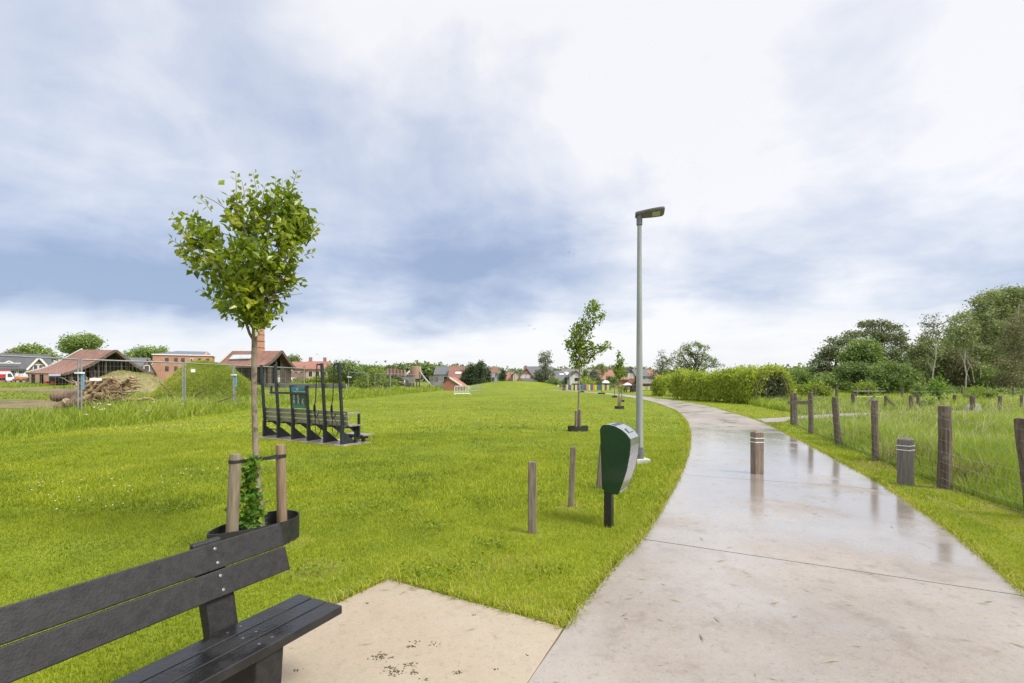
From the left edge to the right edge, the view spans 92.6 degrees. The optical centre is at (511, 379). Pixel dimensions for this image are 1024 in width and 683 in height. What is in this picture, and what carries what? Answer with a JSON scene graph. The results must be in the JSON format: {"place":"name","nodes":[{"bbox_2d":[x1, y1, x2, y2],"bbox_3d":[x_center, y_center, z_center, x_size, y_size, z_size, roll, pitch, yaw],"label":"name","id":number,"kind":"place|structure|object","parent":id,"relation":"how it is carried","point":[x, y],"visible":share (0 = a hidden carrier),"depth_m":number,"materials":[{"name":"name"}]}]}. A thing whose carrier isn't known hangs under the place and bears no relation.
{"place":"outdoors","nodes":[
{"label":"outdoors","id":0,"kind":"place"},
{"bbox_2d":[0,388,70,391],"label":"bare soil","id":1,"kind":"structure","parent":0,"point":[36,389],"depth_m":49.34,"materials":[{"name":"soil"}]},
{"bbox_2d":[0,399,139,408],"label":"bare soil","id":2,"kind":"structure","parent":0,"point":[9,403],"depth_m":31.32,"materials":[{"name":"soil"}]},
{"bbox_2d":[0,380,1023,682],"bbox_3d":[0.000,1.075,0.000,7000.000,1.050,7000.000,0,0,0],"label":"ground","id":3,"kind":"structure","parent":0,"point":[484,394],"depth_m":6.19,"materials":[{"name":"plant"}]},
{"bbox_2d":[0,370,13,382],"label":"red truck","id":4,"kind":"object","parent":3,"relation":"on","point":[7,376],"visible":0.91,"depth_m":70.26,"materials":[{"name":"paint"}]},
{"bbox_2d":[15,373,28,382],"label":"orange dumper","id":5,"kind":"object","parent":3,"relation":"on","point":[25,375],"visible":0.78,"depth_m":68.07,"materials":[{"name":"paint"}]},
{"bbox_2d":[0,353,51,381],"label":"brick house","id":6,"kind":"structure","parent":3,"relation":"on","point":[6,363],"depth_m":79.92,"materials":[{"name":"paint"}]},
{"bbox_2d":[11,342,62,362],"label":"leafy tree","id":7,"kind":"object","parent":3,"relation":"on","point":[35,349],"visible":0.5,"depth_m":104.18,"materials":[{"name":"green plant"}]},
{"bbox_2d":[0,355,78,418],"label":"fence panel","id":8,"kind":"object","parent":3,"relation":"on","point":[48,358],"visible":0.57,"depth_m":19.23,"materials":[{"name":"metal"}]},
{"bbox_2d":[54,330,109,357],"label":"leafy tree","id":9,"kind":"object","parent":3,"relation":"on","point":[71,344],"visible":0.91,"depth_m":97.92,"materials":[{"name":"green plant"}]},
{"bbox_2d":[25,349,155,385],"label":"open shed","id":10,"kind":"structure","parent":3,"relation":"on","point":[96,368],"depth_m":61.03,"materials":[{"name":"wood"}]},
{"bbox_2d":[35,371,162,393],"bbox_3d":[-36.238,0.146,46.000,10.350,2.046,9.200,0,0,0],"label":"soil heap","id":11,"kind":"object","parent":3,"relation":"on","point":[146,386],"visible":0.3,"depth_m":44.60,"materials":[{"name":"soil"}]},
{"bbox_2d":[49,375,155,409],"bbox_3d":[-21.586,0.708,26.037,5.900,1.904,1.973,0,0,0],"label":"uprooted stump","id":12,"kind":"object","parent":3,"relation":"on","point":[97,391],"visible":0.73,"depth_m":25.59,"materials":[{"name":"wood"}]},
{"bbox_2d":[70,370,162,390],"bbox_3d":[-36.012,0.083,46.161,8.675,2.130,7.821,0,0,0],"label":"dirt pile","id":13,"kind":"object","parent":3,"relation":"on","point":[130,374],"visible":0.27,"depth_m":45.18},
{"bbox_2d":[80,359,182,412],"bbox_3d":[-17.585,0.358,22.925,0.800,2.524,4.734,0,0,22],"label":"fence panel","id":14,"kind":"object","parent":3,"relation":"on","point":[91,379],"visible":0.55,"depth_m":22.49,"materials":[{"name":"metal"}]},
{"bbox_2d":[128,357,150,367],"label":"brick house","id":15,"kind":"structure","parent":3,"relation":"on","point":[140,364],"depth_m":86.04,"materials":[{"name":"grey tile"}]},
{"bbox_2d":[122,344,169,365],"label":"leafy tree","id":16,"kind":"object","parent":3,"relation":"on","point":[146,351],"visible":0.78,"depth_m":103.02,"materials":[{"name":"green plant"}]},
{"bbox_2d":[151,351,215,380],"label":"brick block","id":17,"kind":"structure","parent":3,"relation":"on","point":[181,356],"depth_m":85.38,"materials":[{"name":"orange brick"}]},
{"bbox_2d":[0,381,371,423],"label":"site weeds","id":18,"kind":"object","parent":3,"relation":"on","point":[29,395],"visible":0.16,"depth_m":40.76,"materials":[{"name":"plant"}]},
{"bbox_2d":[148,359,259,399],"bbox_3d":[-22.442,-0.039,35.845,7.525,3.006,7.385,0,0,0],"label":"grassy mound","id":19,"kind":"object","parent":3,"relation":"on","point":[214,376],"visible":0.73,"depth_m":34.18,"materials":[{"name":"plant"}]},
{"bbox_2d":[184,362,233,405],"bbox_3d":[-16.725,0.354,27.200,0.853,2.531,4.669,0,0,0],"label":"fence panel","id":20,"kind":"object","parent":3,"relation":"on","point":[193,370],"visible":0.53,"depth_m":26.80,"materials":[{"name":"metal"}]},
{"bbox_2d":[0,384,443,438],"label":"rough grass","id":21,"kind":"structure","parent":3,"relation":"on","point":[128,413],"depth_m":20.39,"materials":[{"name":"plant"}]},
{"bbox_2d":[226,453,241,532],"bbox_3d":[-2.570,1.188,4.508,0.143,1.012,0.103,0,0,-33],"label":"tree stake","id":22,"kind":"object","parent":3,"relation":"on","point":[233,499],"visible":0.66,"depth_m":4.47,"materials":[{"name":"brown wood"}]},
{"bbox_2d":[168,169,324,526],"bbox_3d":[-2.539,-0.223,4.743,1.538,3.710,1.015,0,0,31],"label":"young tree","id":23,"kind":"object","parent":3,"relation":"on","point":[254,284],"visible":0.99,"depth_m":4.60,"materials":[{"name":"green plant"}]},
{"bbox_2d":[228,454,285,463],"bbox_3d":[-2.454,0.762,4.748,0.112,0.055,0.612,0,0,24],"label":"tree strap","id":24,"kind":"object","parent":23,"relation":"attached to","point":[275,456],"visible":0.78,"depth_m":4.72,"materials":[{"name":"black rubber"}]},
{"bbox_2d":[207,510,299,544],"bbox_3d":[-2.459,1.502,4.718,0.455,0.297,0.890,0,0,28],"label":"tree collar","id":25,"kind":"object","parent":3,"relation":"on","point":[290,529],"visible":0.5,"depth_m":4.79,"materials":[{"name":"plastic"}]},
{"bbox_2d":[234,365,275,403],"bbox_3d":[-16.475,0.348,31.550,0.800,2.527,4.584,0,0,6],"label":"fence panel","id":26,"kind":"object","parent":3,"relation":"on","point":[249,378],"visible":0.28,"depth_m":30.86,"materials":[{"name":"metal"}]},
{"bbox_2d":[219,350,296,384],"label":"open shed","id":27,"kind":"structure","parent":3,"relation":"on","point":[270,358],"depth_m":62.88,"materials":[{"name":"orange tile"}]},
{"bbox_2d":[251,326,264,350],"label":"brick chimney","id":28,"kind":"object","parent":3,"relation":"on","point":[260,341],"visible":0.13,"depth_m":67.46,"materials":[{"name":"brick"}]},
{"bbox_2d":[276,444,286,522],"bbox_3d":[-2.348,1.177,4.992,0.105,1.036,0.119,0,0,0],"label":"tree stake","id":29,"kind":"object","parent":3,"relation":"on","point":[281,495],"visible":0.66,"depth_m":4.95,"materials":[{"name":"brown wood"}]},
{"bbox_2d":[277,367,304,396],"bbox_3d":[-16.175,0.347,35.850,0.800,2.524,4.563,0,0,2],"label":"fence panel","id":30,"kind":"object","parent":3,"relation":"on","point":[295,371],"visible":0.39,"depth_m":37.16,"materials":[{"name":"metal"}]},
{"bbox_2d":[292,362,306,372],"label":"row house","id":31,"kind":"structure","parent":3,"relation":"on","point":[300,364],"depth_m":112.58,"materials":[{"name":"tile"}]},
{"bbox_2d":[291,374,328,382],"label":"bush","id":32,"kind":"object","parent":3,"relation":"on","point":[308,380],"visible":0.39,"depth_m":67.91,"materials":[{"name":"green plant"}]},
{"bbox_2d":[251,435,370,445],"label":"exercise slab","id":33,"kind":"structure","parent":3,"relation":"on","point":[334,443],"depth_m":12.62,"materials":[{"name":"concrete"}]},
{"bbox_2d":[260,363,373,443],"bbox_3d":[-5.341,0.579,13.145,3.498,2.002,1.050,0,0,32],"label":"exercise station","id":34,"kind":"object","parent":33,"relation":"on","point":[298,400],"visible":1,"depth_m":12.71,"materials":[{"name":"metal"}]},
{"bbox_2d":[45,488,589,585],"bbox_3d":[-2.384,1.554,5.402,6.039,0.086,3.384,0,0,0],"label":"clover","id":35,"kind":"object","parent":3,"relation":"on","point":[417,575],"visible":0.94,"depth_m":4.56,"materials":[{"name":"green plant"}]},
{"bbox_2d":[305,357,330,378],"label":"row house","id":36,"kind":"structure","parent":3,"relation":"on","point":[310,367],"depth_m":108.44,"materials":[{"name":"beige brick"}]},
{"bbox_2d":[324,359,367,380],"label":"bush","id":37,"kind":"object","parent":3,"relation":"on","point":[349,367],"visible":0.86,"depth_m":65.71,"materials":[{"name":"green plant"}]},
{"bbox_2d":[319,369,372,385],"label":"bush","id":38,"kind":"object","parent":3,"relation":"on","point":[344,378],"visible":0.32,"depth_m":68.61,"materials":[{"name":"green plant"}]},
{"bbox_2d":[352,366,399,388],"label":"bush","id":39,"kind":"object","parent":3,"relation":"on","point":[368,382],"visible":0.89,"depth_m":65.41,"materials":[{"name":"green plant"}]},
{"bbox_2d":[384,368,416,388],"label":"plank wagon","id":40,"kind":"object","parent":3,"relation":"on","point":[393,372],"visible":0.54,"depth_m":77.16,"materials":[{"name":"wood"}]},
{"bbox_2d":[281,579,562,682],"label":"bench slab","id":41,"kind":"structure","parent":3,"relation":"on","point":[390,620],"depth_m":2.94,"materials":[{"name":"concrete"}]},
{"bbox_2d":[0,523,341,682],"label":"park bench","id":42,"kind":"object","parent":41,"relation":"on","point":[228,648],"visible":1,"depth_m":2.10,"materials":[{"name":"plastic"}]},
{"bbox_2d":[293,602,528,680],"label":"moss crumbs","id":43,"kind":"object","parent":41,"relation":"on","point":[413,671],"visible":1,"depth_m":2.69,"materials":[{"name":"plant"}]},
{"bbox_2d":[410,366,434,386],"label":"play tower","id":44,"kind":"structure","parent":3,"relation":"on","point":[415,369],"depth_m":79.26,"materials":[{"name":"brown wood"}]},
{"bbox_2d":[355,360,500,381],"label":"distant woodland","id":45,"kind":"object","parent":3,"relation":"on","point":[427,369],"visible":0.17,"depth_m":187.39,"materials":[{"name":"green plant"}]},
{"bbox_2d":[429,376,442,387],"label":"paling fence","id":46,"kind":"object","parent":3,"relation":"on","point":[434,381],"visible":0.73,"depth_m":83.97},
{"bbox_2d":[433,366,449,384],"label":"house","id":47,"kind":"structure","parent":3,"relation":"on","point":[442,372],"depth_m":122.63,"materials":[{"name":"grey tile"}]},
{"bbox_2d":[443,377,466,390],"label":"house","id":48,"kind":"structure","parent":3,"relation":"on","point":[450,383],"depth_m":74.00,"materials":[{"name":"brick"}]},
{"bbox_2d":[448,366,465,379],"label":"house","id":49,"kind":"structure","parent":3,"relation":"on","point":[455,371],"depth_m":120.33,"materials":[{"name":"brown tile"}]},
{"bbox_2d":[463,361,477,385],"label":"conifer","id":50,"kind":"object","parent":3,"relation":"on","point":[470,368],"visible":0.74,"depth_m":106.66,"materials":[{"name":"green plant"}]},
{"bbox_2d":[470,359,488,383],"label":"conifer","id":51,"kind":"object","parent":3,"relation":"on","point":[481,373],"visible":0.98,"depth_m":105.44,"materials":[{"name":"green plant"}]},
{"bbox_2d":[466,381,562,389],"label":"grass mound","id":52,"kind":"object","parent":3,"relation":"on","point":[514,385],"depth_m":82.71,"materials":[{"name":"plant"}]},
{"bbox_2d":[519,366,533,380],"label":"house","id":53,"kind":"structure","parent":3,"relation":"on","point":[526,374],"depth_m":118.00,"materials":[{"name":"red brick"}]},
{"bbox_2d":[528,461,536,533],"bbox_3d":[0.212,1.273,5.122,0.093,0.835,0.073,0,0,0],"label":"wooden post","id":54,"kind":"object","parent":3,"relation":"on","point":[532,501],"visible":0.82,"depth_m":5.09,"materials":[{"name":"brown wood"}]},
{"bbox_2d":[523,366,552,377],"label":"house","id":55,"kind":"structure","parent":3,"relation":"on","point":[531,369],"depth_m":138.41,"materials":[{"name":"grey tile"}]},
{"bbox_2d":[529,350,556,383],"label":"tree","id":56,"kind":"object","parent":3,"relation":"on","point":[544,372],"visible":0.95,"depth_m":91.76,"materials":[{"name":"green plant"}]},
{"bbox_2d":[548,371,568,384],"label":"house","id":57,"kind":"structure","parent":3,"relation":"on","point":[560,375],"depth_m":119.54,"materials":[{"name":"grey tile"}]},
{"bbox_2d":[568,447,575,506],"bbox_3d":[0.755,1.269,6.176,0.102,0.846,0.061,0,0,0],"label":"wooden post","id":58,"kind":"object","parent":3,"relation":"on","point":[572,476],"visible":0.81,"depth_m":6.15,"materials":[{"name":"brown wood"}]},
{"bbox_2d":[564,371,582,384],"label":"house","id":59,"kind":"structure","parent":3,"relation":"on","point":[574,376],"depth_m":112.00,"materials":[{"name":"paint"}]},
{"bbox_2d":[568,426,587,431],"bbox_3d":[2.059,1.541,15.288,0.658,0.218,0.375,0,0,0],"label":"tree collar","id":60,"kind":"object","parent":3,"relation":"on","point":[580,429],"visible":0.71,"depth_m":15.14,"materials":[{"name":"plastic"}]},
{"bbox_2d":[562,299,613,426],"bbox_3d":[2.378,-0.435,15.334,1.627,4.170,0.854,0,0,0],"label":"young tree","id":61,"kind":"object","parent":3,"relation":"on","point":[579,343],"visible":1,"depth_m":15.25,"materials":[{"name":"green plant"}]},
{"bbox_2d":[500,363,676,376],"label":"distant woodland","id":62,"kind":"object","parent":3,"relation":"on","point":[558,369],"visible":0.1,"depth_m":198.02,"materials":[{"name":"green plant"}]},
{"bbox_2d":[596,445,601,488],"bbox_3d":[1.320,1.315,7.250,0.167,0.729,0.088,0,0,0],"label":"wooden post","id":63,"kind":"object","parent":3,"relation":"on","point":[599,480],"visible":0.28,"depth_m":7.21,"materials":[{"name":"brown wood"}]},
{"bbox_2d":[556,385,650,389],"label":"coloured fence","id":64,"kind":"object","parent":3,"relation":"on","point":[587,387],"visible":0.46,"depth_m":75.58,"materials":[{"name":"yellow paint"}]},
{"bbox_2d":[600,422,639,527],"bbox_3d":[1.191,1.066,5.398,0.337,1.167,0.358,0,0,30],"label":"waste bin","id":65,"kind":"object","parent":3,"relation":"on","point":[619,442],"visible":0.93,"depth_m":5.27,"materials":[{"name":"green metal"}]},
{"bbox_2d":[612,350,627,398],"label":"young tree","id":66,"kind":"object","parent":3,"relation":"on","point":[620,372],"visible":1,"depth_m":26.95,"materials":[{"name":"green plant"}]},
{"bbox_2d":[622,368,635,387],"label":"house","id":67,"kind":"structure","parent":3,"relation":"on","point":[631,376],"depth_m":102.00,"materials":[{"name":"paint"}]},
{"bbox_2d":[635,206,664,463],"bbox_3d":[2.632,-0.811,9.465,0.624,4.982,0.358,0,0,0],"label":"street lamp","id":68,"kind":"object","parent":3,"relation":"on","point":[651,213],"visible":0.77,"depth_m":9.44,"materials":[{"name":"metal"}]},
{"bbox_2d":[647,349,671,380],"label":"wispy willow","id":69,"kind":"object","parent":3,"relation":"on","point":[662,365],"visible":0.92,"depth_m":71.88,"materials":[{"name":"green plant"}]},
{"bbox_2d":[650,372,677,395],"bbox_3d":[15.652,0.393,48.982,3.389,2.678,3.236,0,0,0],"label":"clipped hedge","id":70,"kind":"object","parent":3,"relation":"on","point":[660,386],"visible":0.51,"depth_m":48.38,"materials":[{"name":"green plant"}]},
{"bbox_2d":[323,408,1023,628],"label":"edge grass","id":71,"kind":"structure","parent":3,"relation":"on","point":[926,511],"depth_m":4.24,"materials":[{"name":"plant"}]},
{"bbox_2d":[666,340,724,374],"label":"spreading oak","id":72,"kind":"object","parent":3,"relation":"on","point":[691,354],"visible":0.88,"depth_m":73.80,"materials":[{"name":"green plant"}]},
{"bbox_2d":[668,361,799,402],"bbox_3d":[15.618,0.245,36.081,3.032,2.957,11.940,0,0,-15],"label":"willow hedge","id":73,"kind":"object","parent":3,"relation":"on","point":[743,382],"visible":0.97,"depth_m":33.84,"materials":[{"name":"green plant"}]},
{"bbox_2d":[776,366,832,387],"bbox_3d":[32.683,0.092,56.185,8.269,3.463,3.918,0,0,0],"label":"bramble shrub","id":74,"kind":"object","parent":3,"relation":"on","point":[799,375],"visible":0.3,"depth_m":55.45,"materials":[{"name":"green plant"}]},
{"bbox_2d":[722,356,900,374],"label":"distant woodland","id":75,"kind":"object","parent":3,"relation":"on","point":[802,368],"visible":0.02,"depth_m":127.77,"materials":[{"name":"green plant"}]},
{"bbox_2d":[793,380,834,396],"bbox_3d":[23.122,0.972,38.123,3.701,2.039,2.732,0,0,0],"label":"bramble shrub","id":76,"kind":"object","parent":3,"relation":"on","point":[822,389],"visible":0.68,"depth_m":37.62,"materials":[{"name":"green plant"}]},
{"bbox_2d":[805,370,855,392],"bbox_3d":[32.461,0.140,49.923,4.470,2.451,2.728,0,0,-11],"label":"wood shrub","id":77,"kind":"object","parent":3,"relation":"on","point":[834,381],"visible":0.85,"depth_m":49.55,"materials":[{"name":"green plant"}]},
{"bbox_2d":[808,329,864,390],"bbox_3d":[36.929,-1.920,56.086,6.891,7.713,3.511,0,0,0],"label":"pine","id":78,"kind":"object","parent":3,"relation":"on","point":[825,356],"visible":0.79,"depth_m":55.67,"materials":[{"name":"green plant"}]},
{"bbox_2d":[828,358,873,391],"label":"bushy oak","id":79,"kind":"object","parent":3,"relation":"on","point":[856,373],"visible":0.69,"depth_m":49.58,"materials":[{"name":"green plant"}]},
{"bbox_2d":[834,336,890,366],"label":"bushy oak","id":80,"kind":"object","parent":3,"relation":"on","point":[859,351],"visible":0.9,"depth_m":51.24,"materials":[{"name":"green plant"}]},
{"bbox_2d":[849,379,881,395],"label":"bramble shrub","id":81,"kind":"object","parent":3,"relation":"on","point":[862,388],"visible":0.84,"depth_m":39.89,"materials":[{"name":"green plant"}]},
{"bbox_2d":[852,318,912,364],"bbox_3d":[45.549,-2.852,59.824,8.326,9.535,4.322,0,0,0],"label":"pine","id":82,"kind":"object","parent":3,"relation":"on","point":[883,336],"visible":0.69,"depth_m":59.48,"materials":[{"name":"green plant"}]},
{"bbox_2d":[761,393,1023,479],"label":"seed heads","id":83,"kind":"object","parent":3,"relation":"on","point":[953,410],"visible":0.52,"depth_m":17.86,"materials":[{"name":"plant"}]},
{"bbox_2d":[863,358,925,393],"bbox_3d":[35.666,-0.230,46.080,5.760,4.004,3.409,0,0,0],"label":"wood shrub","id":84,"kind":"object","parent":3,"relation":"on","point":[888,376],"visible":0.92,"depth_m":45.43,"materials":[{"name":"green plant"}]},
{"bbox_2d":[896,437,914,485],"bbox_3d":[6.029,1.288,7.499,0.173,0.824,0.173,0,0,-29],"label":"bollard","id":85,"kind":"object","parent":3,"relation":"on","point":[905,459],"visible":0.82,"depth_m":7.44,"materials":[{"name":"grey wood"}]},
{"bbox_2d":[788,392,1023,511],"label":"wire fence","id":86,"kind":"object","parent":3,"relation":"on","point":[944,470],"visible":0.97,"depth_m":7.22,"materials":[{"name":"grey wood"}]},
{"bbox_2d":[814,387,1014,397],"bbox_3d":[29.922,1.132,36.722,17.548,1.188,2.148,0,0,0],"label":"post fence","id":87,"kind":"object","parent":3,"relation":"on","point":[836,391],"visible":0.4,"depth_m":36.62,"materials":[{"name":"brown wood"}]},
{"bbox_2d":[909,381,926,398],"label":"meadow sapling","id":88,"kind":"object","parent":3,"relation":"on","point":[916,387],"visible":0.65,"depth_m":31.99,"materials":[{"name":"green plant"}]},
{"bbox_2d":[831,416,1013,486],"bbox_3d":[10.714,1.304,11.412,5.543,0.593,12.524,0,0,44],"label":"rusty dock","id":89,"kind":"object","parent":3,"relation":"on","point":[964,473],"visible":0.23,"depth_m":8.35,"materials":[{"name":"plant"}]},
{"bbox_2d":[828,287,1023,389],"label":"distant woodland","id":90,"kind":"object","parent":3,"relation":"on","point":[942,338],"visible":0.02,"depth_m":77.77,"materials":[{"name":"green plant"}]},
{"bbox_2d":[900,334,961,386],"bbox_3d":[42.875,-1.518,50.205,5.380,6.912,3.801,0,0,0],"label":"tree","id":91,"kind":"object","parent":3,"relation":"on","point":[917,353],"visible":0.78,"depth_m":49.71,"materials":[{"name":"green plant"}]},
{"bbox_2d":[917,312,945,378],"bbox_3d":[37.679,-2.055,43.951,2.644,7.915,1.839,0,0,-33],"label":"birch","id":92,"kind":"object","parent":3,"relation":"on","point":[933,331],"visible":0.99,"depth_m":43.87,"materials":[{"name":"green plant"}]},
{"bbox_2d":[851,391,1023,410],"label":"wire fence","id":93,"kind":"object","parent":3,"relation":"on","point":[971,397],"visible":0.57,"depth_m":25.17,"materials":[{"name":"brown wood"}]},
{"bbox_2d":[925,370,952,402],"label":"young tree","id":94,"kind":"object","parent":3,"relation":"on","point":[936,390],"visible":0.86,"depth_m":27.47,"materials":[{"name":"green plant"}]},
{"bbox_2d":[940,309,983,389],"bbox_3d":[41.144,-2.395,44.903,3.746,8.601,2.805,0,0,-28],"label":"birch","id":95,"kind":"object","parent":3,"relation":"on","point":[959,329],"visible":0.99,"depth_m":44.84,"materials":[{"name":"green plant"}]},
{"bbox_2d":[936,345,988,388],"bbox_3d":[45.514,-0.820,50.221,4.845,5.448,3.670,0,0,-9],"label":"tree","id":96,"kind":"object","parent":3,"relation":"on","point":[958,371],"visible":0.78,"depth_m":49.49,"materials":[{"name":"green plant"}]},
{"bbox_2d":[907,382,1023,395],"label":"wood shrub","id":97,"kind":"object","parent":3,"relation":"on","point":[1000,391],"visible":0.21,"depth_m":43.79,"materials":[{"name":"green plant"}]},
{"bbox_2d":[957,381,999,400],"bbox_3d":[28.689,0.887,30.024,2.785,1.628,1.296,0,0,-19],"label":"bush","id":98,"kind":"object","parent":3,"relation":"on","point":[982,391],"visible":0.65,"depth_m":29.98,"materials":[{"name":"green plant"}]},
{"bbox_2d":[957,362,1023,391],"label":"wood tree","id":99,"kind":"object","parent":3,"relation":"on","point":[985,375],"visible":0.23,"depth_m":49.22,"materials":[{"name":"green plant"}]},
{"bbox_2d":[962,283,1023,369],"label":"willow","id":100,"kind":"object","parent":3,"relation":"on","point":[999,305],"visible":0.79,"depth_m":57.58,"materials":[{"name":"green plant"}]},
{"bbox_2d":[981,301,1023,389],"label":"bare birch","id":101,"kind":"object","parent":3,"relation":"on","point":[1014,378],"visible":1,"depth_m":44.83,"materials":[{"name":"green plant"}]},
{"bbox_2d":[0,0,1023,379],"label":"sky","id":102,"kind":"structure","parent":0,"point":[476,173],"materials":[{"name":"white"}]},
{"bbox_2d":[528,390,1023,682],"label":"path","id":103,"kind":"structure","parent":0,"point":[848,547],"depth_m":3.65,"materials":[{"name":"concrete"}]},
{"bbox_2d":[300,441,1023,681],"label":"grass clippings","id":104,"kind":"object","parent":103,"relation":"on","point":[774,602],"depth_m":3.44,"materials":[{"name":"plant"}]},
{"bbox_2d":[750,430,763,473],"bbox_3d":[4.137,1.273,8.264,0.158,0.854,0.158,0,0,-7],"label":"bollard","id":105,"kind":"object","parent":103,"relation":"on","point":[756,451],"visible":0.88,"depth_m":8.20,"materials":[{"name":"brown wood"}]},
{"bbox_2d":[759,411,961,421],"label":"side path","id":106,"kind":"structure","parent":0,"point":[782,419],"depth_m":20.10,"materials":[{"name":"concrete"}]},
{"bbox_2d":[721,389,1023,512],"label":"meadow grass","id":107,"kind":"structure","parent":0,"point":[985,491],"depth_m":11.43,"materials":[{"name":"plant"}]},
{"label":"planting soil","id":108,"kind":"structure","parent":0,"visible":0},
{"bbox_2d":[224,454,268,528],"bbox_3d":[-2.514,1.115,4.648,0.368,0.816,0.321,0,0,0],"label":"creeper","id":109,"kind":"object","parent":108,"relation":"on","point":[248,491],"visible":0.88,"depth_m":4.63,"materials":[{"name":"green plant"}]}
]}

